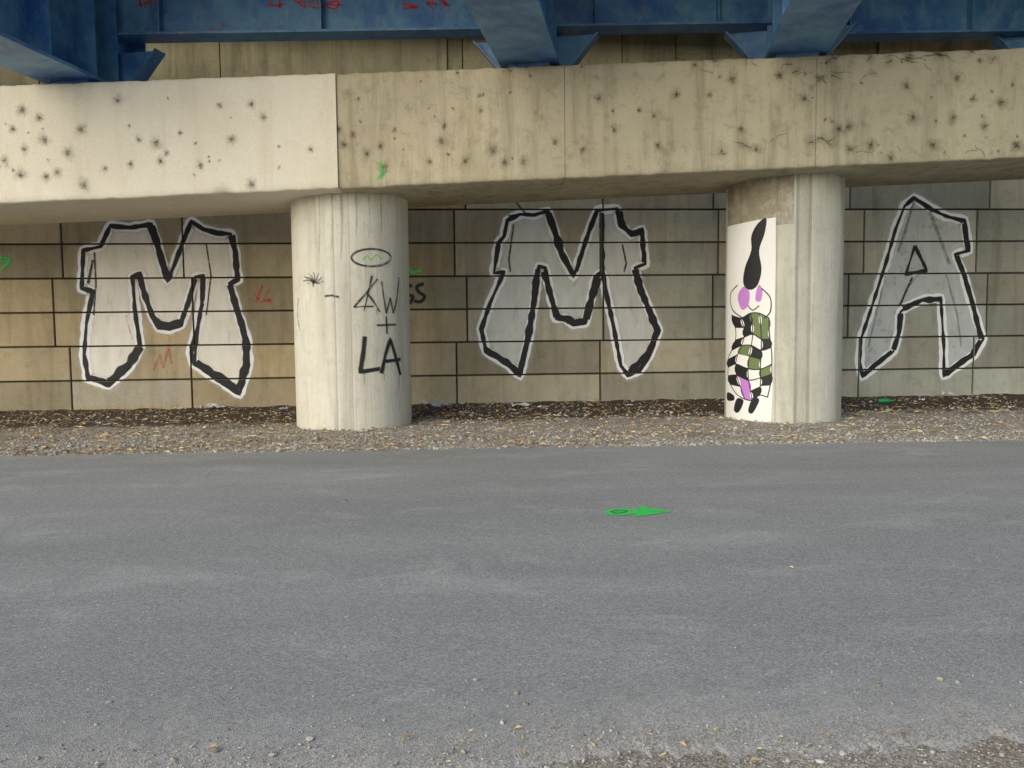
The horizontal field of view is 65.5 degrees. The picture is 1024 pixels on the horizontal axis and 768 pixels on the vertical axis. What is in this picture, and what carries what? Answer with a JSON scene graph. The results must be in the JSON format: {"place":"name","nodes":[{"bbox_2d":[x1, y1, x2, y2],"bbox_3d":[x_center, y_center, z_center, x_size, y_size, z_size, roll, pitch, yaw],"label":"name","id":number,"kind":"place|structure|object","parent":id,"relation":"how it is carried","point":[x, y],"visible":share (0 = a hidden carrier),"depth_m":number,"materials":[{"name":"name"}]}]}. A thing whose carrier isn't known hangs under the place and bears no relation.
{"place":"outdoors","nodes":[
{"label":"outdoors","id":0,"kind":"place"},
{"bbox_2d":[0,439,1023,767],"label":"asphalt road","id":1,"kind":"structure","parent":0,"point":[504,567],"depth_m":4.38,"materials":[{"name":"grey asphalt"}]},
{"bbox_2d":[187,500,1009,761],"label":"fallen leaves","id":2,"kind":"object","parent":1,"relation":"on","point":[592,744],"visible":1,"depth_m":2.88,"materials":[{"name":"plant"}]},
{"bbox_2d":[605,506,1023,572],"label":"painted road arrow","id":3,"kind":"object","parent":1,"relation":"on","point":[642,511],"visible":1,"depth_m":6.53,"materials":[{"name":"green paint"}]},
{"bbox_2d":[0,393,1023,455],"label":"gravel verge","id":4,"kind":"structure","parent":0,"point":[695,421],"depth_m":12.23,"materials":[{"name":"gravel"}]},
{"bbox_2d":[290,193,411,430],"bbox_3d":[-2.597,-1.055,12.978,1.850,3.930,1.846,-1,4,0],"label":"shaft","id":5,"kind":"object","parent":4,"relation":"on","point":[330,235],"visible":0.88,"depth_m":12.17,"materials":[{"name":"concrete"}]},
{"bbox_2d":[297,248,400,375],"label":"spray tags","id":6,"kind":"object","parent":5,"relation":"attached to","point":[362,355],"visible":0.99,"depth_m":12.19,"materials":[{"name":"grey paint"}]},
{"bbox_2d":[0,391,955,422],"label":"paper litter","id":7,"kind":"object","parent":4,"relation":"on","point":[435,403],"visible":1,"depth_m":15.29,"materials":[{"name":"white paper"}]},
{"bbox_2d":[725,173,844,423],"bbox_3d":[4.506,-1.281,13.254,1.850,4.197,1.842,-1,4,0],"label":"shaft","id":8,"kind":"object","parent":4,"relation":"on","point":[807,369],"visible":0.67,"depth_m":12.39,"materials":[{"name":"concrete"}]},
{"bbox_2d":[726,175,793,421],"bbox_3d":[3.871,-1.385,12.727,0.238,3.973,1.229,-4,5,-39],"label":"painted mural","id":9,"kind":"object","parent":8,"relation":"attached to","point":[751,282],"visible":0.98,"depth_m":12.66,"materials":[{"name":"multicoloured"}]},
{"bbox_2d":[878,399,893,402],"bbox_3d":[7.214,0.322,15.351,0.300,0.080,0.080,-1,4,0],"label":"green bottle","id":10,"kind":"object","parent":4,"relation":"on","point":[884,400],"visible":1,"depth_m":15.32,"materials":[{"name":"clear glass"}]},
{"bbox_2d":[0,640,1023,767],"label":"roadside gravel","id":11,"kind":"structure","parent":0,"point":[843,753],"depth_m":2.84,"materials":[{"name":"grey gravel"}]},
{"bbox_2d":[530,735,1023,767],"bbox_3d":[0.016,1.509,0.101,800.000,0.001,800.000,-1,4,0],"label":"ground","id":12,"kind":"structure","parent":0,"point":[950,759],"depth_m":2.79,"materials":[{"name":"grey gravel"}]},
{"bbox_2d":[0,34,996,85],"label":"bridge abutment","id":13,"kind":"object","parent":12,"relation":"on","point":[224,59],"visible":0.08,"depth_m":15.65,"materials":[{"name":"concrete"}]},
{"bbox_2d":[0,0,1023,83],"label":"steel bridge","id":14,"kind":"structure","parent":13,"relation":"on","point":[62,41],"depth_m":12.23,"materials":[{"name":"blue paint"}]},
{"bbox_2d":[0,73,342,225],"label":"painted segment","id":15,"kind":"object","parent":14,"relation":"attached to","point":[86,152],"visible":0.98,"depth_m":11.46,"materials":[{"name":"concrete"}]},
{"bbox_2d":[336,66,564,206],"bbox_3d":[-0.899,-3.794,12.539,3.327,1.745,2.059,-1,4,0],"label":"segment","id":16,"kind":"object","parent":14,"relation":"attached to","point":[423,138],"visible":0.97,"depth_m":11.55,"materials":[{"name":"concrete"}]},
{"bbox_2d":[160,50,1002,160],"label":"soot marks","id":17,"kind":"object","parent":14,"relation":"attached to","point":[782,134],"visible":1,"depth_m":11.59,"materials":[{"name":"brown"}]},
{"bbox_2d":[555,55,816,200],"bbox_3d":[2.583,-3.958,12.586,3.700,1.748,2.068,-1,4,0],"label":"segment","id":18,"kind":"object","parent":14,"relation":"attached to","point":[711,126],"visible":0.98,"depth_m":11.60,"materials":[{"name":"concrete"}]},
{"bbox_2d":[802,48,1023,186],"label":"segment","id":19,"kind":"object","parent":14,"relation":"attached to","point":[894,119],"visible":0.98,"depth_m":11.65,"materials":[{"name":"concrete"}]},
{"bbox_2d":[0,179,1023,410],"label":"retaining wall","id":20,"kind":"structure","parent":12,"relation":"on","point":[43,300],"depth_m":15.97,"materials":[{"name":"concrete"}]},
{"bbox_2d":[76,217,253,398],"bbox_3d":[-6.747,-1.476,15.474,3.486,3.708,0.012,-1,4,-4],"label":"graffiti letter","id":21,"kind":"object","parent":20,"relation":"attached to","point":[113,363],"visible":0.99,"depth_m":15.46,"materials":[{"name":"grey paint"}]},
{"bbox_2d":[0,203,971,303],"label":"wall scribbles","id":22,"kind":"object","parent":20,"relation":"attached to","point":[418,291],"depth_m":15.78,"materials":[{"name":"paint"}]},
{"bbox_2d":[476,204,662,380],"bbox_3d":[1.173,-1.827,15.983,3.930,3.677,0.013,-1,4,-4],"label":"graffiti letter","id":23,"kind":"object","parent":20,"relation":"attached to","point":[560,291],"visible":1,"depth_m":15.97,"materials":[{"name":"grey paint"}]},
{"bbox_2d":[855,193,986,380],"bbox_3d":[8.499,-2.002,16.465,3.015,4.000,0.012,-1,4,-4],"label":"graffiti letter","id":24,"kind":"object","parent":20,"relation":"attached to","point":[920,257],"visible":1,"depth_m":16.46,"materials":[{"name":"grey paint"}]}
]}

